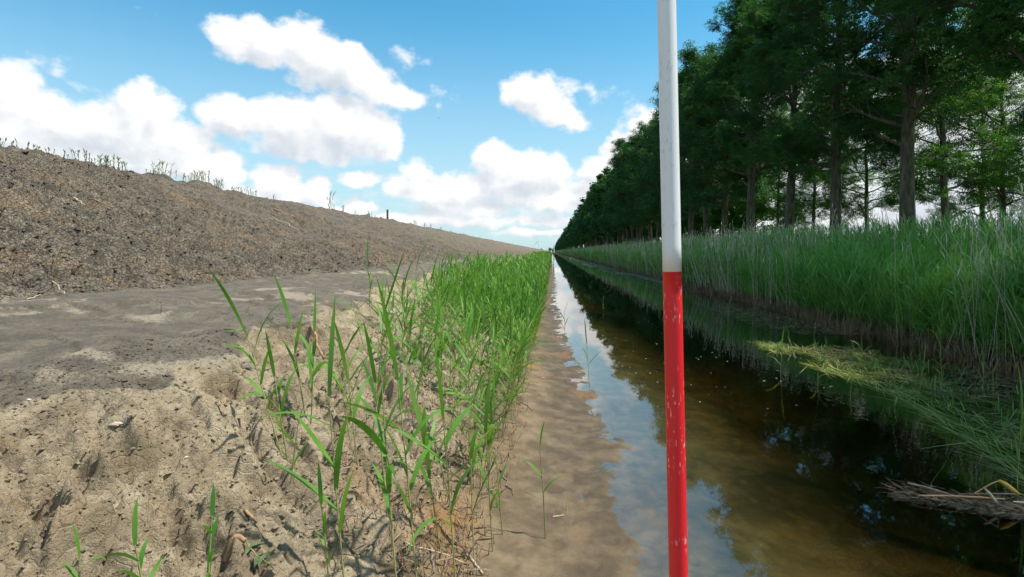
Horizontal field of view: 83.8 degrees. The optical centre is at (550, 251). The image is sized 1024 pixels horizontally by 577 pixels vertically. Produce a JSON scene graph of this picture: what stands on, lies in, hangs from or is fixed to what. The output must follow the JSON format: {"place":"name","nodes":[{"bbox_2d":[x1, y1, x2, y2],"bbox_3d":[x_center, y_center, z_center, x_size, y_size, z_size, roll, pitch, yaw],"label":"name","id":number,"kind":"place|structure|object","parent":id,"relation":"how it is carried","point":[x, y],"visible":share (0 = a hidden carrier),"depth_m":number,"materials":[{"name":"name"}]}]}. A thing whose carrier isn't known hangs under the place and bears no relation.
{"place":"outdoors","nodes":[
{"label":"outdoors","id":0,"kind":"place"},
{"bbox_2d":[0,145,1023,576],"bbox_3d":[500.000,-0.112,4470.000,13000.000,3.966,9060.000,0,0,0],"label":"ground","id":1,"kind":"structure","parent":0,"point":[792,471],"depth_m":3.62,"materials":[{"name":"brown soil"}]},
{"bbox_2d":[62,521,105,576],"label":"reed","id":2,"kind":"object","parent":1,"relation":"on","point":[71,570],"visible":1,"depth_m":1.30,"materials":[{"name":"green plant"}]},
{"bbox_2d":[95,497,163,576],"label":"reed","id":3,"kind":"object","parent":1,"relation":"on","point":[139,559],"visible":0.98,"depth_m":1.42,"materials":[{"name":"green plant"}]},
{"bbox_2d":[194,484,218,576],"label":"reed","id":4,"kind":"object","parent":1,"relation":"on","point":[212,530],"visible":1,"depth_m":1.52,"materials":[{"name":"green plant"}]},
{"bbox_2d":[223,534,246,561],"bbox_3d":[-0.990,0.927,1.782,0.070,0.084,0.021,0,0,-11],"label":"stick","id":5,"kind":"object","parent":1,"relation":"on","point":[240,537],"visible":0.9,"depth_m":1.77,"materials":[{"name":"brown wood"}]},
{"bbox_2d":[208,268,283,455],"bbox_3d":[-1.173,0.445,2.287,0.374,0.760,0.166,0,0,19],"label":"reed","id":6,"kind":"object","parent":1,"relation":"on","point":[254,384],"visible":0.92,"depth_m":2.29,"materials":[{"name":"green plant"}]},
{"bbox_2d":[0,151,505,576],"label":"clods","id":7,"kind":"object","parent":1,"relation":"on","point":[310,559],"visible":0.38,"depth_m":2.30,"materials":[{"name":"brown soil"}]},
{"bbox_2d":[245,539,275,568],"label":"leaf sprig","id":8,"kind":"object","parent":1,"relation":"on","point":[256,557],"visible":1,"depth_m":1.76,"materials":[{"name":"green plant"}]},
{"bbox_2d":[239,330,297,462],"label":"reed","id":9,"kind":"object","parent":1,"relation":"on","point":[278,389],"visible":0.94,"depth_m":2.22,"materials":[{"name":"green plant"}]},
{"bbox_2d":[273,274,305,416],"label":"reed","id":10,"kind":"object","parent":1,"relation":"on","point":[294,362],"visible":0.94,"depth_m":2.60,"materials":[{"name":"green plant"}]},
{"bbox_2d":[276,399,308,482],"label":"reed","id":11,"kind":"object","parent":1,"relation":"on","point":[291,440],"visible":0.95,"depth_m":2.14,"materials":[{"name":"green plant"}]},
{"bbox_2d":[293,289,327,424],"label":"reed","id":12,"kind":"object","parent":1,"relation":"on","point":[312,374],"visible":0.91,"depth_m":2.57,"materials":[{"name":"green plant"}]},
{"bbox_2d":[256,294,383,576],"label":"reed","id":13,"kind":"object","parent":1,"relation":"on","point":[335,465],"visible":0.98,"depth_m":1.84,"materials":[{"name":"green plant"}]},
{"bbox_2d":[316,462,335,576],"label":"reed","id":14,"kind":"object","parent":1,"relation":"on","point":[320,494],"visible":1,"depth_m":1.82,"materials":[{"name":"green plant"}]},
{"bbox_2d":[298,303,369,438],"bbox_3d":[-1.028,0.596,2.768,0.384,0.684,0.107,0,0,-11],"label":"reed","id":15,"kind":"object","parent":1,"relation":"on","point":[337,381],"visible":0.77,"depth_m":2.77,"materials":[{"name":"green plant"}]},
{"bbox_2d":[306,320,376,421],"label":"reed","id":16,"kind":"object","parent":1,"relation":"on","point":[352,358],"visible":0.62,"depth_m":3.13,"materials":[{"name":"green plant"}]},
{"bbox_2d":[327,324,371,465],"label":"reed","id":17,"kind":"object","parent":1,"relation":"on","point":[359,394],"visible":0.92,"depth_m":2.42,"materials":[{"name":"green plant"}]},
{"bbox_2d":[327,276,376,349],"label":"reed","id":18,"kind":"object","parent":1,"relation":"on","point":[354,313],"visible":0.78,"depth_m":4.08,"materials":[{"name":"green plant"}]},
{"bbox_2d":[308,279,426,576],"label":"reed","id":19,"kind":"object","parent":1,"relation":"on","point":[380,441],"visible":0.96,"depth_m":2.01,"materials":[{"name":"green plant"}]},
{"bbox_2d":[330,320,423,482],"bbox_3d":[-0.800,0.707,2.579,0.478,0.801,0.141,0,0,29],"label":"reed","id":20,"kind":"object","parent":1,"relation":"on","point":[372,364],"visible":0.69,"depth_m":2.59,"materials":[{"name":"green plant"}]},
{"bbox_2d":[351,250,420,430],"bbox_3d":[-0.895,0.485,2.847,0.361,1.045,0.388,10,5,15],"label":"reed","id":21,"kind":"object","parent":1,"relation":"on","point":[382,340],"visible":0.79,"depth_m":2.90,"materials":[{"name":"green plant"}]},
{"bbox_2d":[359,279,417,354],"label":"reed","id":22,"kind":"object","parent":1,"relation":"on","point":[387,312],"visible":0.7,"depth_m":3.96,"materials":[{"name":"green plant"}]},
{"bbox_2d":[340,276,454,576],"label":"reed","id":23,"kind":"object","parent":1,"relation":"on","point":[400,392],"visible":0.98,"depth_m":2.07,"materials":[{"name":"green plant"}]},
{"bbox_2d":[376,256,432,365],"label":"reed","id":24,"kind":"object","parent":1,"relation":"on","point":[408,311],"visible":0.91,"depth_m":4.01,"materials":[{"name":"green plant"}]},
{"bbox_2d":[394,316,435,392],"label":"reed","id":25,"kind":"object","parent":1,"relation":"on","point":[403,360],"visible":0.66,"depth_m":3.56,"materials":[{"name":"green plant"}]},
{"bbox_2d":[387,301,446,366],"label":"reed","id":26,"kind":"object","parent":1,"relation":"on","point":[410,325],"visible":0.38,"depth_m":4.16,"materials":[{"name":"green plant"}]},
{"bbox_2d":[393,266,442,355],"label":"reed","id":27,"kind":"object","parent":1,"relation":"on","point":[418,308],"visible":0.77,"depth_m":4.88,"materials":[{"name":"green plant"}]},
{"bbox_2d":[405,333,440,549],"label":"reed","id":28,"kind":"object","parent":1,"relation":"on","point":[425,442],"visible":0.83,"depth_m":2.38,"materials":[{"name":"green plant"}]},
{"bbox_2d":[404,305,443,386],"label":"reed","id":29,"kind":"object","parent":1,"relation":"on","point":[422,346],"visible":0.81,"depth_m":3.90,"materials":[{"name":"green plant"}]},
{"bbox_2d":[309,311,540,576],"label":"reed stubble","id":30,"kind":"object","parent":1,"relation":"on","point":[460,531],"visible":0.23,"depth_m":2.56,"materials":[{"name":"plant"}]},
{"bbox_2d":[426,283,444,374],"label":"reed","id":31,"kind":"object","parent":1,"relation":"on","point":[439,342],"visible":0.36,"depth_m":4.69,"materials":[{"name":"green plant"}]},
{"bbox_2d":[374,342,500,576],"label":"reed","id":32,"kind":"object","parent":1,"relation":"on","point":[447,440],"visible":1,"depth_m":2.08,"materials":[{"name":"green plant"}]},
{"bbox_2d":[404,394,472,497],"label":"reed","id":33,"kind":"object","parent":1,"relation":"on","point":[434,458],"visible":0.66,"depth_m":2.77,"materials":[{"name":"green plant"}]},
{"bbox_2d":[425,292,454,370],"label":"reed","id":34,"kind":"object","parent":1,"relation":"on","point":[442,337],"visible":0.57,"depth_m":4.32,"materials":[{"name":"green plant"}]},
{"bbox_2d":[419,267,468,392],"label":"reed","id":35,"kind":"object","parent":1,"relation":"on","point":[442,346],"visible":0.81,"depth_m":4.08,"materials":[{"name":"green plant"}]},
{"bbox_2d":[419,308,475,399],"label":"reed","id":36,"kind":"object","parent":1,"relation":"on","point":[447,334],"visible":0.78,"depth_m":4.08,"materials":[{"name":"green plant"}]},
{"bbox_2d":[431,337,468,399],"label":"reed","id":37,"kind":"object","parent":1,"relation":"on","point":[451,356],"visible":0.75,"depth_m":3.97,"materials":[{"name":"green plant"}]},
{"bbox_2d":[430,303,484,448],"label":"reed","id":38,"kind":"object","parent":1,"relation":"on","point":[465,368],"visible":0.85,"depth_m":3.48,"materials":[{"name":"green plant"}]},
{"bbox_2d":[421,373,498,559],"bbox_3d":[-0.399,0.891,2.422,0.333,0.868,0.231,0,0,11],"label":"reed","id":39,"kind":"object","parent":1,"relation":"on","point":[472,445],"visible":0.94,"depth_m":2.41,"materials":[{"name":"green plant"}]},
{"bbox_2d":[448,275,481,355],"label":"reed","id":40,"kind":"object","parent":1,"relation":"on","point":[462,310],"visible":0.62,"depth_m":5.32,"materials":[{"name":"green plant"}]},
{"bbox_2d":[428,309,502,459],"bbox_3d":[-0.476,0.799,3.364,0.464,0.962,0.253,0,0,7],"label":"reed","id":41,"kind":"object","parent":1,"relation":"on","point":[465,358],"visible":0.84,"depth_m":3.37,"materials":[{"name":"green plant"}]},
{"bbox_2d":[444,278,490,399],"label":"reed","id":42,"kind":"object","parent":1,"relation":"on","point":[464,343],"visible":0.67,"depth_m":4.34,"materials":[{"name":"green plant"}]},
{"bbox_2d":[445,298,495,424],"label":"reed","id":43,"kind":"object","parent":1,"relation":"on","point":[470,345],"visible":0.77,"depth_m":3.84,"materials":[{"name":"green plant"}]},
{"bbox_2d":[433,349,509,444],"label":"reed","id":44,"kind":"object","parent":1,"relation":"on","point":[480,398],"visible":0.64,"depth_m":3.66,"materials":[{"name":"green plant"}]},
{"bbox_2d":[460,295,497,408],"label":"reed","id":45,"kind":"object","parent":1,"relation":"on","point":[483,317],"visible":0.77,"depth_m":4.52,"materials":[{"name":"green plant"}]},
{"bbox_2d":[456,374,502,464],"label":"reed","id":46,"kind":"object","parent":1,"relation":"on","point":[477,422],"visible":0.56,"depth_m":3.43,"materials":[{"name":"green plant"}]},
{"bbox_2d":[452,377,508,551],"bbox_3d":[-0.311,0.927,2.465,0.356,0.835,0.106,0,0,32],"label":"reed","id":47,"kind":"object","parent":1,"relation":"on","point":[486,411],"visible":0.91,"depth_m":2.45,"materials":[{"name":"green plant"}]},
{"bbox_2d":[455,364,512,488],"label":"reed","id":48,"kind":"object","parent":1,"relation":"on","point":[483,445],"visible":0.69,"depth_m":3.10,"materials":[{"name":"green plant"}]},
{"bbox_2d":[421,250,552,347],"bbox_3d":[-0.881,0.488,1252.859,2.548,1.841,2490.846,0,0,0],"label":"reed bed","id":49,"kind":"object","parent":1,"relation":"on","point":[533,269],"visible":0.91,"depth_m":10.18,"materials":[{"name":"green plant"}]},
{"bbox_2d":[476,297,499,392],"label":"reed","id":50,"kind":"object","parent":1,"relation":"on","point":[491,330],"visible":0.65,"depth_m":4.80,"materials":[{"name":"green plant"}]},
{"bbox_2d":[453,361,523,479],"bbox_3d":[-0.371,0.960,3.293,0.463,0.714,0.267,0,0,34],"label":"reed","id":51,"kind":"object","parent":1,"relation":"on","point":[500,402],"visible":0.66,"depth_m":3.25,"materials":[{"name":"green plant"}]},
{"bbox_2d":[482,343,496,487],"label":"reed","id":52,"kind":"object","parent":1,"relation":"on","point":[489,437],"visible":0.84,"depth_m":3.10,"materials":[{"name":"green plant"}]},
{"bbox_2d":[474,309,519,379],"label":"reed","id":53,"kind":"object","parent":1,"relation":"on","point":[493,341],"visible":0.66,"depth_m":4.50,"materials":[{"name":"green plant"}]},
{"bbox_2d":[489,305,504,370],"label":"reed","id":54,"kind":"object","parent":1,"relation":"on","point":[495,354],"visible":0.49,"depth_m":4.63,"materials":[{"name":"green plant"}]},
{"bbox_2d":[487,448,507,534],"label":"reed","id":55,"kind":"object","parent":1,"relation":"on","point":[498,494],"visible":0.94,"depth_m":2.64,"materials":[{"name":"green plant"}]},
{"bbox_2d":[478,314,520,406],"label":"reed","id":56,"kind":"object","parent":1,"relation":"on","point":[501,359],"visible":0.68,"depth_m":4.42,"materials":[{"name":"green plant"}]},
{"bbox_2d":[483,336,531,436],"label":"reed","id":57,"kind":"object","parent":1,"relation":"on","point":[509,383],"visible":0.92,"depth_m":3.85,"materials":[{"name":"green plant"}]},
{"bbox_2d":[501,306,520,370],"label":"reed","id":58,"kind":"object","parent":1,"relation":"on","point":[511,335],"visible":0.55,"depth_m":5.06,"materials":[{"name":"green plant"}]},
{"bbox_2d":[493,305,533,420],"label":"reed","id":59,"kind":"object","parent":1,"relation":"on","point":[511,363],"visible":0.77,"depth_m":4.24,"materials":[{"name":"green plant"}]},
{"bbox_2d":[486,327,547,437],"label":"reed","id":60,"kind":"object","parent":1,"relation":"on","point":[521,346],"visible":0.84,"depth_m":4.01,"materials":[{"name":"green plant"}]},
{"bbox_2d":[503,286,534,382],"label":"reed","id":61,"kind":"object","parent":1,"relation":"on","point":[519,322],"visible":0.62,"depth_m":5.69,"materials":[{"name":"green plant"}]},
{"bbox_2d":[522,421,561,538],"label":"reed","id":62,"kind":"object","parent":1,"relation":"on","point":[536,470],"visible":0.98,"depth_m":2.70,"materials":[{"name":"green plant"}]},
{"bbox_2d":[576,191,592,246],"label":"avenue tree","id":63,"kind":"object","parent":1,"relation":"on","point":[581,213],"visible":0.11,"depth_m":201.54,"materials":[{"name":"green plant"}]},
{"bbox_2d":[583,183,603,244],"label":"avenue tree","id":64,"kind":"object","parent":1,"relation":"on","point":[588,217],"visible":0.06,"depth_m":164.64,"materials":[{"name":"green plant"}]},
{"bbox_2d":[584,173,606,244],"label":"avenue tree","id":65,"kind":"object","parent":1,"relation":"on","point":[590,219],"visible":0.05,"depth_m":152.18,"materials":[{"name":"green plant"}]},
{"bbox_2d":[588,168,615,244],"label":"avenue tree","id":66,"kind":"object","parent":1,"relation":"on","point":[598,233],"visible":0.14,"depth_m":146.07,"materials":[{"name":"green plant"}]},
{"bbox_2d":[590,171,620,245],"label":"avenue tree","id":67,"kind":"object","parent":1,"relation":"on","point":[598,195],"visible":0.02,"depth_m":139.06,"materials":[{"name":"green plant"}]},
{"bbox_2d":[590,166,625,243],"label":"avenue tree","id":68,"kind":"object","parent":1,"relation":"on","point":[605,172],"visible":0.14,"depth_m":133.54,"materials":[{"name":"green plant"}]},
{"bbox_2d":[593,169,630,243],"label":"avenue tree","id":69,"kind":"object","parent":1,"relation":"on","point":[603,224],"visible":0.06,"depth_m":128.10,"materials":[{"name":"green plant"}]},
{"bbox_2d":[596,160,630,243],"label":"avenue tree","id":70,"kind":"object","parent":1,"relation":"on","point":[610,214],"visible":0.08,"depth_m":109.89,"materials":[{"name":"green plant"}]},
{"bbox_2d":[597,183,639,242],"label":"avenue tree","id":71,"kind":"object","parent":1,"relation":"on","point":[607,226],"visible":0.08,"depth_m":116.08,"materials":[{"name":"green plant"}]},
{"bbox_2d":[598,174,639,244],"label":"avenue tree","id":72,"kind":"object","parent":1,"relation":"on","point":[611,234],"visible":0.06,"depth_m":122.01,"materials":[{"name":"green plant"}]},
{"bbox_2d":[599,138,655,243],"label":"avenue tree","id":73,"kind":"object","parent":1,"relation":"on","point":[618,145],"visible":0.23,"depth_m":104.17,"materials":[{"name":"green plant"}]},
{"bbox_2d":[606,137,654,240],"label":"avenue tree","id":74,"kind":"object","parent":1,"relation":"on","point":[617,195],"visible":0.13,"depth_m":91.91,"materials":[{"name":"green plant"}]},
{"bbox_2d":[609,133,656,242],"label":"avenue tree","id":75,"kind":"object","parent":1,"relation":"on","point":[619,156],"visible":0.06,"depth_m":98.06,"materials":[{"name":"green plant"}]},
{"bbox_2d":[623,118,660,240],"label":"avenue tree","id":76,"kind":"object","parent":1,"relation":"on","point":[642,154],"visible":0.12,"depth_m":79.72,"materials":[{"name":"green plant"}]},
{"bbox_2d":[614,121,682,241],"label":"avenue tree","id":77,"kind":"object","parent":1,"relation":"on","point":[638,141],"visible":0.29,"depth_m":85.87,"materials":[{"name":"green plant"}]},
{"bbox_2d":[626,118,697,223],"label":"avenue tree","id":78,"kind":"object","parent":1,"relation":"on","point":[655,211],"visible":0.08,"depth_m":74.14,"materials":[{"name":"green plant"}]},
{"bbox_2d":[636,82,716,220],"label":"avenue tree","id":79,"kind":"object","parent":1,"relation":"on","point":[652,194],"visible":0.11,"depth_m":67.88,"materials":[{"name":"green plant"}]},
{"bbox_2d":[636,67,722,236],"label":"avenue tree","id":80,"kind":"object","parent":1,"relation":"on","point":[690,213],"visible":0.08,"depth_m":61.73,"materials":[{"name":"green plant"}]},
{"bbox_2d":[649,39,765,238],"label":"avenue tree","id":81,"kind":"object","parent":1,"relation":"on","point":[692,55],"visible":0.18,"depth_m":54.32,"materials":[{"name":"green plant"}]},
{"bbox_2d":[693,167,745,238],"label":"bushy tree","id":82,"kind":"object","parent":1,"relation":"on","point":[700,222],"visible":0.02,"depth_m":83.64,"materials":[{"name":"green plant"}]},
{"bbox_2d":[679,39,780,237],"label":"avenue tree","id":83,"kind":"object","parent":1,"relation":"on","point":[703,197],"visible":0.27,"depth_m":48.55,"materials":[{"name":"green plant"}]},
{"bbox_2d":[699,161,772,236],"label":"bushy tree","id":84,"kind":"object","parent":1,"relation":"on","point":[729,224],"visible":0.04,"depth_m":75.23,"materials":[{"name":"green plant"}]},
{"bbox_2d":[680,0,824,233],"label":"avenue tree","id":85,"kind":"object","parent":1,"relation":"on","point":[736,45],"visible":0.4,"depth_m":42.82,"materials":[{"name":"green plant"}]},
{"bbox_2d":[709,135,796,234],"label":"bushy tree","id":86,"kind":"object","parent":1,"relation":"on","point":[717,219],"visible":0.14,"depth_m":70.36,"materials":[{"name":"green plant"}]},
{"bbox_2d":[740,101,828,231],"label":"bushy tree","id":87,"kind":"object","parent":1,"relation":"on","point":[762,209],"visible":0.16,"depth_m":62.02,"materials":[{"name":"green plant"}]},
{"bbox_2d":[552,177,1023,374],"bbox_3d":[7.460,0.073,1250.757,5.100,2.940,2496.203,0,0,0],"label":"reed bed","id":88,"kind":"object","parent":1,"relation":"on","point":[853,275],"visible":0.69,"depth_m":10.43,"materials":[{"name":"green plant"}]},
{"bbox_2d":[564,254,1023,382],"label":"dead reed litter","id":89,"kind":"object","parent":1,"relation":"on","point":[846,326],"visible":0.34,"depth_m":8.79,"materials":[{"name":"green plant"}]},
{"bbox_2d":[713,0,881,239],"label":"avenue tree","id":90,"kind":"object","parent":1,"relation":"on","point":[756,16],"visible":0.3,"depth_m":36.09,"materials":[{"name":"green plant"}]},
{"bbox_2d":[763,90,885,231],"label":"bushy tree","id":91,"kind":"object","parent":1,"relation":"on","point":[814,200],"visible":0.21,"depth_m":53.88,"materials":[{"name":"green plant"}]},
{"bbox_2d":[738,0,931,242],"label":"avenue tree","id":92,"kind":"object","parent":1,"relation":"on","point":[800,150],"visible":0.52,"depth_m":29.61,"materials":[{"name":"green plant"}]},
{"bbox_2d":[805,67,921,230],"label":"bushy tree","id":93,"kind":"object","parent":1,"relation":"on","point":[859,208],"visible":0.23,"depth_m":47.55,"materials":[{"name":"green plant"}]},
{"bbox_2d":[762,0,1023,233],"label":"avenue tree","id":94,"kind":"object","parent":1,"relation":"on","point":[922,68],"visible":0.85,"depth_m":23.98,"materials":[{"name":"green plant"}]},
{"bbox_2d":[840,0,1023,230],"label":"bushy tree","id":95,"kind":"object","parent":1,"relation":"on","point":[1006,152],"visible":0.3,"depth_m":29.40,"materials":[{"name":"green plant"}]},
{"bbox_2d":[876,0,1023,136],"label":"avenue tree","id":96,"kind":"object","parent":1,"relation":"on","point":[996,30],"visible":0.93,"depth_m":18.18,"materials":[{"name":"green plant"}]},
{"bbox_2d":[915,66,1023,236],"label":"bushy tree","id":97,"kind":"object","parent":1,"relation":"on","point":[1010,88],"visible":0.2,"depth_m":40.74,"materials":[{"name":"green plant"}]},
{"bbox_2d":[923,5,1023,221],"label":"bushy tree","id":98,"kind":"object","parent":1,"relation":"on","point":[1001,193],"visible":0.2,"depth_m":34.87,"materials":[{"name":"green plant"}]},
{"bbox_2d":[0,0,1023,250],"label":"sky","id":99,"kind":"structure","parent":0,"point":[493,119],"materials":[{"name":"blue"}]},
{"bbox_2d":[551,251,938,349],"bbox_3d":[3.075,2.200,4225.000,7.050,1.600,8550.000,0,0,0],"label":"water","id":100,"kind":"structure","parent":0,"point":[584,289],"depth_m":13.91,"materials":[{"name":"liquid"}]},
{"bbox_2d":[569,257,662,282],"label":"pondweed","id":101,"kind":"object","parent":100,"relation":"on","point":[647,278],"visible":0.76,"depth_m":31.40,"materials":[{"name":"green plant"}]},
{"bbox_2d":[657,0,687,576],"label":"ranging pole","id":102,"kind":"object","parent":100,"relation":"in","point":[672,288],"visible":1,"depth_m":0.83,"materials":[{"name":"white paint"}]},
{"bbox_2d":[653,281,1023,446],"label":"floating litter","id":103,"kind":"object","parent":100,"relation":"on","point":[864,353],"visible":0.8,"depth_m":7.60,"materials":[{"name":"green plant"}]},
{"bbox_2d":[873,479,1023,519],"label":"debris raft","id":104,"kind":"object","parent":100,"relation":"on","point":[991,505],"visible":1,"depth_m":3.13,"materials":[{"name":"brown plant"}]},
{"bbox_2d":[1013,364,1023,490],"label":"reed","id":105,"kind":"object","parent":100,"relation":"in","point":[1021,433],"visible":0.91,"depth_m":3.60,"materials":[{"name":"green plant"}]},
{"bbox_2d":[743,339,1023,490],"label":"floating grass","id":106,"kind":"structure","parent":0,"point":[952,427],"depth_m":5.12,"materials":[{"name":"green plant"}]},
{"bbox_2d":[777,342,1023,458],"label":"sprouting grass","id":107,"kind":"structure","parent":106,"relation":"on","point":[987,391],"depth_m":5.93,"materials":[{"name":"green plant"}]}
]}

